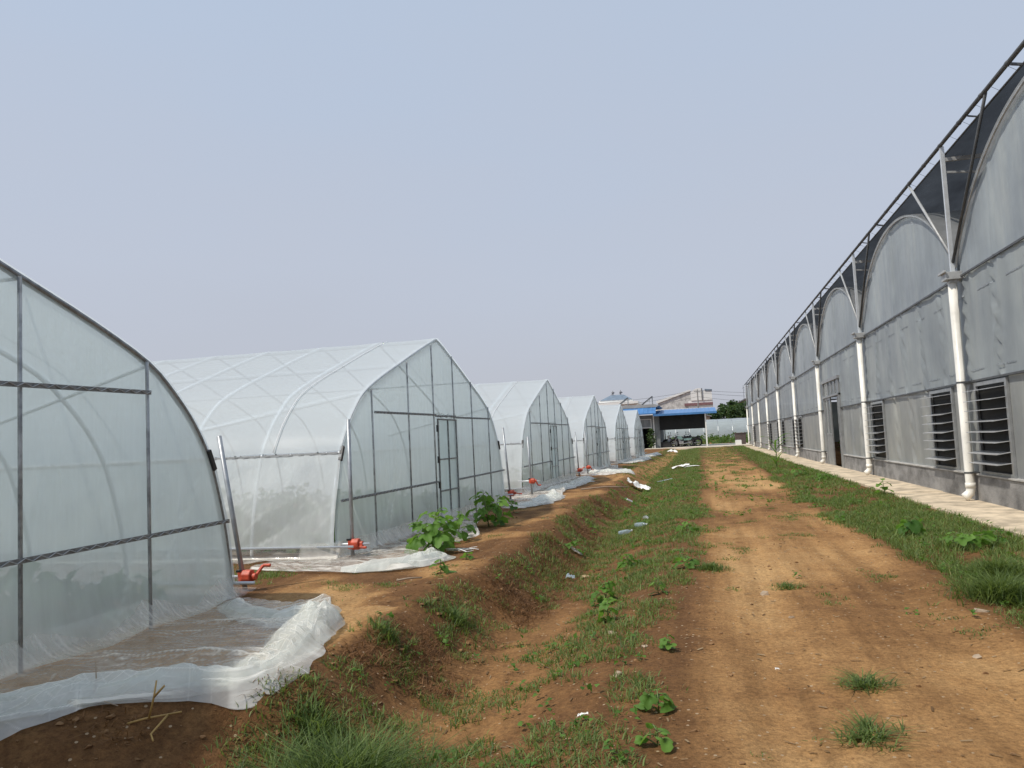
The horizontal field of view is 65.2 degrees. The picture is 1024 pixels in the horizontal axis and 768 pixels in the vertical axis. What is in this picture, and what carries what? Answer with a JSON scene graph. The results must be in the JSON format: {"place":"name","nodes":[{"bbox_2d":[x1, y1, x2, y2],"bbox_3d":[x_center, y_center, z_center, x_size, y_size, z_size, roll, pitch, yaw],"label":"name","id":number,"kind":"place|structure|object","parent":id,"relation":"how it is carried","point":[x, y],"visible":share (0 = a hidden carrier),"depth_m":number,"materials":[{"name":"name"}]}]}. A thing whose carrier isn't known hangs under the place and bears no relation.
{"place":"outdoors","nodes":[
{"label":"outdoors","id":0,"kind":"place"},
{"bbox_2d":[0,437,1023,767],"bbox_3d":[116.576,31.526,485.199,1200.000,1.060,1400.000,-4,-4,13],"label":"ground","id":1,"kind":"structure","parent":0,"point":[976,715],"depth_m":4.85,"materials":[{"name":"soil"}]},
{"bbox_2d":[71,661,117,705],"bbox_3d":[-1.995,1.441,3.817,0.294,0.165,0.117,-7,-6,44],"label":"dry stalk","id":2,"kind":"object","parent":1,"relation":"on","point":[95,687],"visible":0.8,"depth_m":3.90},
{"bbox_2d":[0,258,254,679],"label":"tunnel greenhouse","id":3,"kind":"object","parent":1,"relation":"on","point":[113,515],"visible":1,"depth_m":5.15,"materials":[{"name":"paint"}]},
{"bbox_2d":[127,680,181,741],"bbox_3d":[-1.702,1.506,3.709,0.283,0.234,0.156,-4,-4,13],"label":"dry stalk","id":4,"kind":"object","parent":1,"relation":"on","point":[150,710],"visible":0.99,"depth_m":3.73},
{"bbox_2d":[0,594,344,734],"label":"plastic sheet","id":5,"kind":"object","parent":1,"relation":"on","point":[238,682],"visible":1,"depth_m":4.08,"materials":[{"name":"plastic"}]},
{"bbox_2d":[217,436,270,590],"bbox_3d":[-2.411,1.146,7.048,0.529,1.396,0.128,-3,-4,4],"label":"film winder","id":6,"kind":"object","parent":1,"relation":"on","point":[246,575],"visible":0.88,"depth_m":7.03,"materials":[{"name":"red metal"}]},
{"bbox_2d":[235,507,335,552],"bbox_3d":[-7.191,2.319,13.863,12.273,0.803,7.464,-4,-4,13],"label":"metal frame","id":7,"kind":"object","parent":1,"relation":"on","point":[296,550],"visible":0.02,"depth_m":9.50,"materials":[{"name":"grey metal"}]},
{"bbox_2d":[153,338,512,562],"bbox_3d":[-14.667,1.600,15.651,28.430,2.886,8.269,-4,-4,13],"label":"tunnel greenhouse","id":8,"kind":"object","parent":1,"relation":"on","point":[424,437],"visible":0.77,"depth_m":10.22,"materials":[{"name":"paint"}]},
{"bbox_2d":[436,418,460,517],"bbox_3d":[-0.992,1.332,12.496,0.035,1.571,0.966,-4,-4,13],"label":"door","id":9,"kind":"structure","parent":8,"relation":"in","point":[446,429],"depth_m":12.51,"materials":[{"name":"white plastic"}]},
{"bbox_2d":[265,666,404,758],"bbox_3d":[-0.927,1.670,3.960,0.772,0.403,0.618,-4,-4,13],"label":"grass tuft","id":10,"kind":"object","parent":1,"relation":"on","point":[316,718],"visible":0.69,"depth_m":4.02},
{"bbox_2d":[56,497,625,745],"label":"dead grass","id":11,"kind":"structure","parent":1,"relation":"on","point":[518,618],"depth_m":6.81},
{"bbox_2d":[334,419,369,559],"bbox_3d":[-1.810,1.161,8.720,0.500,1.551,0.128,-4,-4,13],"label":"film winder","id":12,"kind":"object","parent":1,"relation":"on","point":[357,543],"visible":0.97,"depth_m":8.70,"materials":[{"name":"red metal"}]},
{"bbox_2d":[251,507,480,572],"bbox_3d":[-1.052,1.902,10.600,1.988,0.197,6.083,-4,-4,13],"label":"plastic sheet","id":13,"kind":"object","parent":1,"relation":"on","point":[422,560],"visible":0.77,"depth_m":7.98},
{"bbox_2d":[344,613,420,666],"bbox_3d":[-0.862,1.678,5.269,0.551,0.302,0.550,-4,-4,13],"label":"grass tuft","id":14,"kind":"object","parent":1,"relation":"on","point":[389,631],"visible":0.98,"depth_m":5.26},
{"bbox_2d":[218,698,554,767],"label":"grass tuft","id":15,"kind":"object","parent":1,"relation":"on","point":[365,757],"visible":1,"depth_m":3.61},
{"bbox_2d":[214,379,580,494],"bbox_3d":[-12.512,2.189,24.968,28.430,2.886,8.253,-4,-4,13],"label":"tunnel greenhouse","id":16,"kind":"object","parent":1,"relation":"on","point":[522,411],"visible":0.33,"depth_m":20.33,"materials":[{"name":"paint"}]},
{"bbox_2d":[550,425,559,481],"bbox_3d":[1.163,1.921,21.812,0.035,1.571,0.966,-4,-4,13],"label":"door","id":17,"kind":"structure","parent":16,"relation":"in","point":[553,429],"depth_m":21.83,"materials":[{"name":"black plastic"}]},
{"bbox_2d":[396,577,421,580],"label":"dry stalk","id":18,"kind":"object","parent":1,"relation":"on","point":[408,578],"visible":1,"depth_m":7.06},
{"bbox_2d":[216,395,613,470],"bbox_3d":[-10.315,2.754,33.987,28.430,2.886,8.246,-4,-4,13],"label":"tunnel greenhouse","id":19,"kind":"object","parent":1,"relation":"on","point":[584,414],"visible":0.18,"depth_m":29.63,"materials":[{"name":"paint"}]},
{"bbox_2d":[596,428,601,466],"bbox_3d":[3.360,2.486,30.831,0.035,1.571,0.966,-4,-4,13],"label":"door","id":20,"kind":"structure","parent":19,"relation":"in","point":[597,429],"depth_m":30.85,"materials":[{"name":"black plastic"}]},
{"bbox_2d":[219,404,633,463],"bbox_3d":[-8.041,3.332,43.244,28.430,2.886,8.257,-4,-4,13],"label":"tunnel greenhouse","id":21,"kind":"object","parent":1,"relation":"on","point":[616,428],"visible":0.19,"depth_m":38.66,"materials":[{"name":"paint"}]},
{"bbox_2d":[622,429,625,459],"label":"door","id":22,"kind":"structure","parent":21,"relation":"in","point":[623,430],"depth_m":40.12,"materials":[{"name":"black plastic"}]},
{"bbox_2d":[404,507,461,555],"bbox_3d":[-0.853,1.641,8.904,0.644,0.508,0.608,0,-5,-31],"label":"okra plant","id":23,"kind":"object","parent":1,"relation":"on","point":[432,535],"visible":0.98,"depth_m":8.79,"materials":[{"name":"green plant"}]},
{"bbox_2d":[225,410,646,457],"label":"tunnel greenhouse","id":24,"kind":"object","parent":1,"relation":"on","point":[635,429],"visible":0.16,"depth_m":48.07,"materials":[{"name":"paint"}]},
{"bbox_2d":[639,430,641,454],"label":"door","id":25,"kind":"structure","parent":24,"relation":"in","point":[639,430],"depth_m":49.52,"materials":[{"name":"black plastic"}]},
{"bbox_2d":[429,559,456,573],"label":"weed plant","id":26,"kind":"object","parent":1,"relation":"on","point":[445,569],"visible":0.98,"depth_m":7.18,"materials":[{"name":"green plant"}]},
{"bbox_2d":[401,587,490,649],"bbox_3d":[-0.474,1.811,6.176,0.756,0.421,0.784,-4,-4,13],"label":"grass tuft","id":27,"kind":"object","parent":1,"relation":"on","point":[454,616],"visible":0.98,"depth_m":6.14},
{"bbox_2d":[445,511,475,540],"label":"okra plant","id":28,"kind":"object","parent":1,"relation":"on","point":[470,528],"visible":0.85,"depth_m":9.85,"materials":[{"name":"green plant"}]},
{"bbox_2d":[447,547,478,551],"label":"tape strips","id":29,"kind":"object","parent":1,"relation":"on","point":[448,549],"visible":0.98,"depth_m":8.82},
{"bbox_2d":[460,552,473,559],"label":"weed plant","id":30,"kind":"object","parent":1,"relation":"on","point":[467,556],"visible":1,"depth_m":8.14,"materials":[{"name":"green plant"}]},
{"bbox_2d":[465,491,513,526],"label":"okra plant","id":31,"kind":"object","parent":1,"relation":"on","point":[485,500],"visible":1,"depth_m":11.41,"materials":[{"name":"green plant"}]},
{"bbox_2d":[5,501,1018,767],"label":"soil clods","id":32,"kind":"object","parent":1,"relation":"on","point":[77,719],"visible":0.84,"depth_m":4.83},
{"bbox_2d":[502,428,521,498],"bbox_3d":[-0.082,1.649,16.260,0.542,1.533,0.191,-2,-4,-7],"label":"film winder","id":33,"kind":"object","parent":1,"relation":"on","point":[510,491],"visible":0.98,"depth_m":16.23,"materials":[{"name":"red metal"}]},
{"bbox_2d":[508,500,518,512],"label":"okra plant","id":34,"kind":"object","parent":1,"relation":"on","point":[512,508],"visible":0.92,"depth_m":13.41,"materials":[{"name":"green plant"}]},
{"bbox_2d":[518,437,540,495],"bbox_3d":[0.366,1.825,17.568,0.515,1.331,0.150,-3,-4,0],"label":"film winder","id":35,"kind":"object","parent":1,"relation":"on","point":[531,480],"visible":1,"depth_m":17.55,"materials":[{"name":"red metal"}]},
{"bbox_2d":[497,474,593,507],"bbox_3d":[1.247,2.440,19.462,1.189,0.217,11.133,-4,-4,13],"label":"plastic sheet","id":36,"kind":"object","parent":1,"relation":"on","point":[551,494],"visible":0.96,"depth_m":17.66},
{"bbox_2d":[564,539,584,553],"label":"weed plant","id":37,"kind":"object","parent":1,"relation":"on","point":[574,543],"visible":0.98,"depth_m":10.58,"materials":[{"name":"green plant"}]},
{"bbox_2d":[575,432,584,476],"bbox_3d":[2.064,2.265,25.605,0.500,1.482,0.148,-4,-4,13],"label":"film winder","id":38,"kind":"object","parent":1,"relation":"on","point":[579,469],"visible":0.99,"depth_m":25.55,"materials":[{"name":"red metal"}]},
{"bbox_2d":[579,432,593,473],"bbox_3d":[2.456,2.335,26.795,0.500,1.481,0.148,-4,-4,13],"label":"film winder","id":39,"kind":"object","parent":1,"relation":"on","point":[587,467],"visible":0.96,"depth_m":26.74,"materials":[{"name":"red metal"}]},
{"bbox_2d":[591,579,617,602],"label":"weed plant","id":40,"kind":"object","parent":1,"relation":"on","point":[609,585],"visible":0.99,"depth_m":7.18,"materials":[{"name":"green plant"}]},
{"bbox_2d":[581,486,628,489],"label":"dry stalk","id":41,"kind":"object","parent":1,"relation":"on","point":[604,486],"visible":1,"depth_m":18.37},
{"bbox_2d":[188,554,1023,767],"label":"grass","id":42,"kind":"structure","parent":1,"relation":"on","point":[622,589],"depth_m":4.73,"materials":[{"name":"plant"}]},
{"bbox_2d":[580,463,634,475],"bbox_3d":[3.878,3.096,29.370,1.674,0.297,8.804,-4,-4,13],"label":"plastic sheet","id":43,"kind":"object","parent":1,"relation":"on","point":[599,470],"visible":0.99,"depth_m":26.90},
{"bbox_2d":[597,599,618,621],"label":"weed plant","id":44,"kind":"object","parent":1,"relation":"on","point":[604,605],"visible":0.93,"depth_m":6.09,"materials":[{"name":"green plant"}]},
{"bbox_2d":[598,390,641,415],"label":"house","id":45,"kind":"structure","parent":1,"relation":"on","point":[613,399],"depth_m":172.19,"materials":[{"name":"blue tile"}]},
{"bbox_2d":[618,529,632,534],"bbox_3d":[1.813,2.367,12.780,0.249,0.081,0.069,-1,-5,-22],"label":"bottle","id":46,"kind":"object","parent":1,"relation":"on","point":[623,532],"visible":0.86,"depth_m":12.75,"materials":[{"name":"plastic"}]},
{"bbox_2d":[236,491,1019,767],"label":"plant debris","id":47,"kind":"object","parent":1,"relation":"on","point":[932,708],"visible":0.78,"depth_m":4.84,"materials":[{"name":"brown plant"}]},
{"bbox_2d":[616,554,640,570],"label":"weed plant","id":48,"kind":"object","parent":1,"relation":"on","point":[623,564],"visible":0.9,"depth_m":8.92,"materials":[{"name":"green plant"}]},
{"bbox_2d":[617,456,650,463],"bbox_3d":[6.250,3.734,40.094,1.183,0.228,8.591,-4,-4,13],"label":"plastic sheet","id":49,"kind":"object","parent":1,"relation":"on","point":[639,459],"visible":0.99,"depth_m":38.84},
{"bbox_2d":[627,478,650,489],"bbox_3d":[3.523,2.764,22.265,0.616,0.356,0.503,-4,-4,13],"label":"white bag","id":50,"kind":"object","parent":1,"relation":"on","point":[638,485],"visible":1,"depth_m":22.13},
{"bbox_2d":[634,522,646,526],"bbox_3d":[2.133,2.321,13.159,0.079,0.092,0.285,0,-5,-37],"label":"bottle","id":51,"kind":"object","parent":1,"relation":"on","point":[639,524],"visible":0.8,"depth_m":13.18,"materials":[{"name":"plastic"}]},
{"bbox_2d":[639,452,661,456],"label":"plastic sheet","id":52,"kind":"object","parent":1,"relation":"on","point":[652,454],"visible":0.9,"depth_m":47.77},
{"bbox_2d":[634,723,673,751],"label":"weed plant","id":53,"kind":"object","parent":1,"relation":"on","point":[665,743],"visible":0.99,"depth_m":3.41,"materials":[{"name":"green plant"}]},
{"bbox_2d":[633,688,676,712],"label":"weed plant","id":54,"kind":"object","parent":1,"relation":"on","point":[649,699],"visible":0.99,"depth_m":3.83,"materials":[{"name":"green plant"}]},
{"bbox_2d":[648,578,667,594],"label":"weed plant","id":55,"kind":"object","parent":1,"relation":"on","point":[661,585],"visible":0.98,"depth_m":6.70,"materials":[{"name":"green plant"}]},
{"bbox_2d":[573,418,749,440],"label":"wall","id":56,"kind":"structure","parent":1,"relation":"on","point":[719,427],"depth_m":115.14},
{"bbox_2d":[658,634,676,649],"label":"weed plant","id":57,"kind":"object","parent":1,"relation":"on","point":[664,643],"visible":0.98,"depth_m":4.91,"materials":[{"name":"green plant"}]},
{"bbox_2d":[650,388,712,414],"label":"house","id":58,"kind":"structure","parent":1,"relation":"on","point":[691,402],"depth_m":168.07,"materials":[{"name":"grey tile"}]},
{"bbox_2d":[350,463,1022,767],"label":"sparse grass and weeds","id":59,"kind":"object","parent":1,"relation":"on","point":[589,686],"visible":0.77,"depth_m":7.21,"materials":[{"name":"green plant"}]},
{"bbox_2d":[673,556,699,567],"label":"weed plant","id":60,"kind":"object","parent":1,"relation":"on","point":[692,563],"visible":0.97,"depth_m":7.91,"materials":[{"name":"green plant"}]},
{"bbox_2d":[676,520,700,531],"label":"weed plant","id":61,"kind":"object","parent":1,"relation":"on","point":[684,523],"visible":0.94,"depth_m":10.84,"materials":[{"name":"green plant"}]},
{"bbox_2d":[646,443,752,449],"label":"concrete yard","id":62,"kind":"structure","parent":1,"relation":"on","point":[715,445],"depth_m":74.60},
{"bbox_2d":[646,428,655,446],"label":"shrub","id":63,"kind":"object","parent":62,"relation":"on","point":[650,436],"visible":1,"depth_m":77.79,"materials":[{"name":"green plant"}]},
{"bbox_2d":[612,404,716,448],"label":"shed","id":64,"kind":"structure","parent":62,"relation":"on","point":[659,421],"depth_m":78.57,"materials":[{"name":"white paint"}]},
{"bbox_2d":[640,419,652,447],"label":"door","id":65,"kind":"structure","parent":64,"relation":"in","point":[646,423],"depth_m":79.01,"materials":[{"name":"white paint"}]},
{"bbox_2d":[641,396,652,404],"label":"solar heater","id":66,"kind":"object","parent":64,"relation":"on","point":[648,400],"visible":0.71,"depth_m":80.17,"materials":[{"name":"paint"}]},
{"bbox_2d":[661,442,670,447],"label":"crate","id":67,"kind":"object","parent":62,"relation":"on","point":[665,444],"visible":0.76,"depth_m":78.63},
{"bbox_2d":[663,432,684,446],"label":"motorbike","id":68,"kind":"object","parent":62,"relation":"on","point":[669,439],"visible":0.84,"depth_m":79.14,"materials":[{"name":"metal"}]},
{"bbox_2d":[670,432,693,446],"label":"motorbike","id":69,"kind":"object","parent":62,"relation":"on","point":[682,441],"visible":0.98,"depth_m":78.44,"materials":[{"name":"metal"}]},
{"bbox_2d":[679,432,701,446],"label":"motorbike","id":70,"kind":"object","parent":62,"relation":"on","point":[695,438],"visible":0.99,"depth_m":78.74,"materials":[{"name":"metal"}]},
{"bbox_2d":[522,460,887,515],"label":"grass","id":71,"kind":"structure","parent":1,"relation":"on","point":[688,485],"depth_m":20.23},
{"bbox_2d":[664,431,750,445],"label":"weeds","id":72,"kind":"object","parent":1,"relation":"on","point":[722,439],"visible":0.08,"depth_m":96.56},
{"bbox_2d":[706,411,720,418],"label":"broadleaf tree","id":73,"kind":"object","parent":1,"relation":"on","point":[716,415],"visible":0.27,"depth_m":133.88,"materials":[{"name":"green plant"}]},
{"bbox_2d":[694,560,733,573],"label":"grass tuft","id":74,"kind":"object","parent":1,"relation":"on","point":[712,566],"visible":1,"depth_m":7.74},
{"bbox_2d":[717,403,730,418],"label":"broadleaf tree","id":75,"kind":"object","parent":1,"relation":"on","point":[722,410],"visible":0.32,"depth_m":136.09,"materials":[{"name":"green plant"}]},
{"bbox_2d":[726,399,745,405],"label":"broadleaf tree","id":76,"kind":"object","parent":1,"relation":"on","point":[733,402],"visible":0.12,"depth_m":142.49,"materials":[{"name":"green plant"}]},
{"bbox_2d":[725,403,748,418],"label":"broadleaf tree","id":77,"kind":"object","parent":1,"relation":"on","point":[738,411],"visible":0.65,"depth_m":132.07,"materials":[{"name":"green plant"}]},
{"bbox_2d":[760,591,768,595],"bbox_3d":[2.069,1.717,6.560,0.068,0.044,0.062,-4,-4,13],"label":"stone","id":78,"kind":"object","parent":1,"relation":"on","point":[762,593],"visible":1,"depth_m":6.54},
{"bbox_2d":[761,433,791,465],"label":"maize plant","id":79,"kind":"object","parent":1,"relation":"on","point":[773,458],"visible":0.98,"depth_m":27.53,"materials":[{"name":"green plant"}]},
{"bbox_2d":[768,581,806,589],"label":"grass tuft","id":80,"kind":"object","parent":1,"relation":"on","point":[787,584],"visible":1,"depth_m":6.74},
{"bbox_2d":[791,467,812,475],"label":"weed plant","id":81,"kind":"object","parent":1,"relation":"on","point":[796,473],"visible":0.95,"depth_m":22.08,"materials":[{"name":"green plant"}]},
{"bbox_2d":[806,471,833,480],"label":"weed plant","id":82,"kind":"object","parent":1,"relation":"on","point":[822,477],"visible":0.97,"depth_m":19.64,"materials":[{"name":"green plant"}]},
{"bbox_2d":[799,703,930,753],"bbox_3d":[1.540,1.476,3.410,0.525,0.092,0.474,1,-6,-41],"label":"grass tuft","id":83,"kind":"object","parent":1,"relation":"on","point":[863,731],"visible":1,"depth_m":3.40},
{"bbox_2d":[821,663,917,694],"bbox_3d":[1.817,1.504,4.071,0.520,0.084,0.497,-4,-4,13],"label":"grass tuft","id":84,"kind":"object","parent":1,"relation":"on","point":[863,682],"visible":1,"depth_m":4.07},
{"bbox_2d":[742,40,1023,510],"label":"multispan greenhouse","id":85,"kind":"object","parent":1,"relation":"on","point":[902,344],"visible":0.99,"depth_m":14.82,"materials":[{"name":"plastic"}]},
{"bbox_2d":[768,421,772,443],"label":"louvre window","id":86,"kind":"structure","parent":85,"relation":"in","point":[771,432],"depth_m":51.11,"materials":[{"name":"metal"}]},
{"bbox_2d":[774,420,779,444],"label":"louvre window","id":87,"kind":"structure","parent":85,"relation":"in","point":[777,420],"depth_m":46.47,"materials":[{"name":"metal"}]},
{"bbox_2d":[779,419,786,445],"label":"louvre window","id":88,"kind":"structure","parent":85,"relation":"in","point":[783,430],"depth_m":43.12,"materials":[{"name":"metal"}]},
{"bbox_2d":[788,417,795,446],"bbox_3d":[13.293,2.285,37.827,0.239,1.420,1.380,-4,-4,13],"label":"louvre window","id":89,"kind":"structure","parent":85,"relation":"in","point":[793,436],"depth_m":38.32,"materials":[{"name":"metal"}]},
{"bbox_2d":[795,416,804,447],"bbox_3d":[12.710,2.132,35.400,0.239,1.420,1.380,-4,-4,13],"label":"louvre window","id":90,"kind":"structure","parent":85,"relation":"in","point":[800,419],"depth_m":35.43,"materials":[{"name":"metal"}]},
{"bbox_2d":[821,375,845,467],"bbox_3d":[10.565,1.264,26.311,0.120,2.900,3.450,-4,-4,13],"label":"sliding door","id":91,"kind":"structure","parent":85,"relation":"in","point":[830,386],"depth_m":26.58,"materials":[{"name":"metal"}]},
{"bbox_2d":[865,400,888,459],"bbox_3d":[8.923,1.142,19.629,0.239,1.420,1.380,-4,-4,13],"label":"louvre window","id":92,"kind":"structure","parent":85,"relation":"in","point":[878,419],"depth_m":19.59,"materials":[{"name":"metal"}]},
{"bbox_2d":[921,387,960,469],"bbox_3d":[7.653,0.810,14.339,0.239,1.420,1.380,-4,-4,13],"label":"louvre window","id":93,"kind":"structure","parent":85,"relation":"in","point":[942,401],"depth_m":14.27,"materials":[{"name":"metal"}]},
{"bbox_2d":[962,377,1017,478],"bbox_3d":[7.059,0.655,11.864,0.239,1.420,1.380,-4,-4,13],"label":"louvre window","id":94,"kind":"structure","parent":85,"relation":"in","point":[995,430],"depth_m":11.78,"materials":[{"name":"metal"}]},
{"bbox_2d":[874,478,893,493],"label":"weed plant","id":95,"kind":"object","parent":1,"relation":"on","point":[883,487],"visible":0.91,"depth_m":14.63,"materials":[{"name":"green plant"}]},
{"bbox_2d":[896,516,925,536],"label":"weed plant","id":96,"kind":"object","parent":1,"relation":"on","point":[916,526],"visible":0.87,"depth_m":9.29,"materials":[{"name":"green plant"}]},
{"bbox_2d":[942,530,996,547],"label":"weed plant","id":97,"kind":"object","parent":1,"relation":"on","point":[964,539],"visible":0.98,"depth_m":8.06,"materials":[{"name":"green plant"}]},
{"bbox_2d":[924,564,1023,613],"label":"grass tuft","id":98,"kind":"object","parent":1,"relation":"on","point":[996,590],"visible":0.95,"depth_m":5.74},
{"bbox_2d":[972,654,981,658],"bbox_3d":[2.626,1.543,4.521,0.034,0.036,0.050,-2,-4,-15],"label":"stone","id":99,"kind":"object","parent":1,"relation":"on","point":[977,656],"visible":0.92,"depth_m":4.52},
{"bbox_2d":[935,550,1023,582],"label":"grass tuft","id":100,"kind":"object","parent":1,"relation":"on","point":[1001,563],"visible":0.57,"depth_m":6.63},
{"bbox_2d":[974,608,989,611],"bbox_3d":[3.183,1.537,5.419,0.105,0.033,0.051,-4,-5,22],"label":"stone","id":101,"kind":"object","parent":1,"relation":"on","point":[979,610],"visible":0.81,"depth_m":5.41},
{"bbox_2d":[984,528,1011,543],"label":"weed plant","id":102,"kind":"object","parent":1,"relation":"on","point":[1002,539],"visible":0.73,"depth_m":8.29,"materials":[{"name":"green plant"}]},
{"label":"utility pole","id":103,"kind":"object","parent":1,"relation":"on","visible":0},
{"bbox_2d":[598,390,745,403],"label":"power line","id":104,"kind":"object","parent":103,"relation":"attached to","point":[672,394],"visible":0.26,"depth_m":146.95,"materials":[{"name":"metal"}]},
{"bbox_2d":[0,0,1023,455],"label":"sky","id":105,"kind":"structure","parent":0,"point":[641,199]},
{"bbox_2d":[233,492,1023,597],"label":"grass","id":106,"kind":"structure","parent":0,"point":[850,517],"depth_m":10.15,"materials":[{"name":"plant"}]},
{"bbox_2d":[626,445,789,470],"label":"grass","id":107,"kind":"structure","parent":0,"point":[691,456],"depth_m":44.27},
{"bbox_2d":[672,464,688,468],"bbox_3d":[7.082,3.451,33.620,0.772,0.196,0.596,-4,-4,13],"label":"white sheet","id":108,"kind":"object","parent":107,"relation":"on","point":[681,465],"visible":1,"depth_m":33.47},
{"bbox_2d":[735,440,741,444],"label":"block","id":109,"kind":"object","parent":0,"point":[738,442],"depth_m":75.22,"materials":[{"name":"white paint"}]},
{"bbox_2d":[734,432,745,443],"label":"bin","id":110,"kind":"object","parent":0,"point":[741,436],"visible":0.78,"depth_m":76.05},
{"bbox_2d":[746,446,1023,536],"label":"pavement","id":111,"kind":"structure","parent":0,"point":[1007,518],"depth_m":13.41,"materials":[{"name":"concrete"}]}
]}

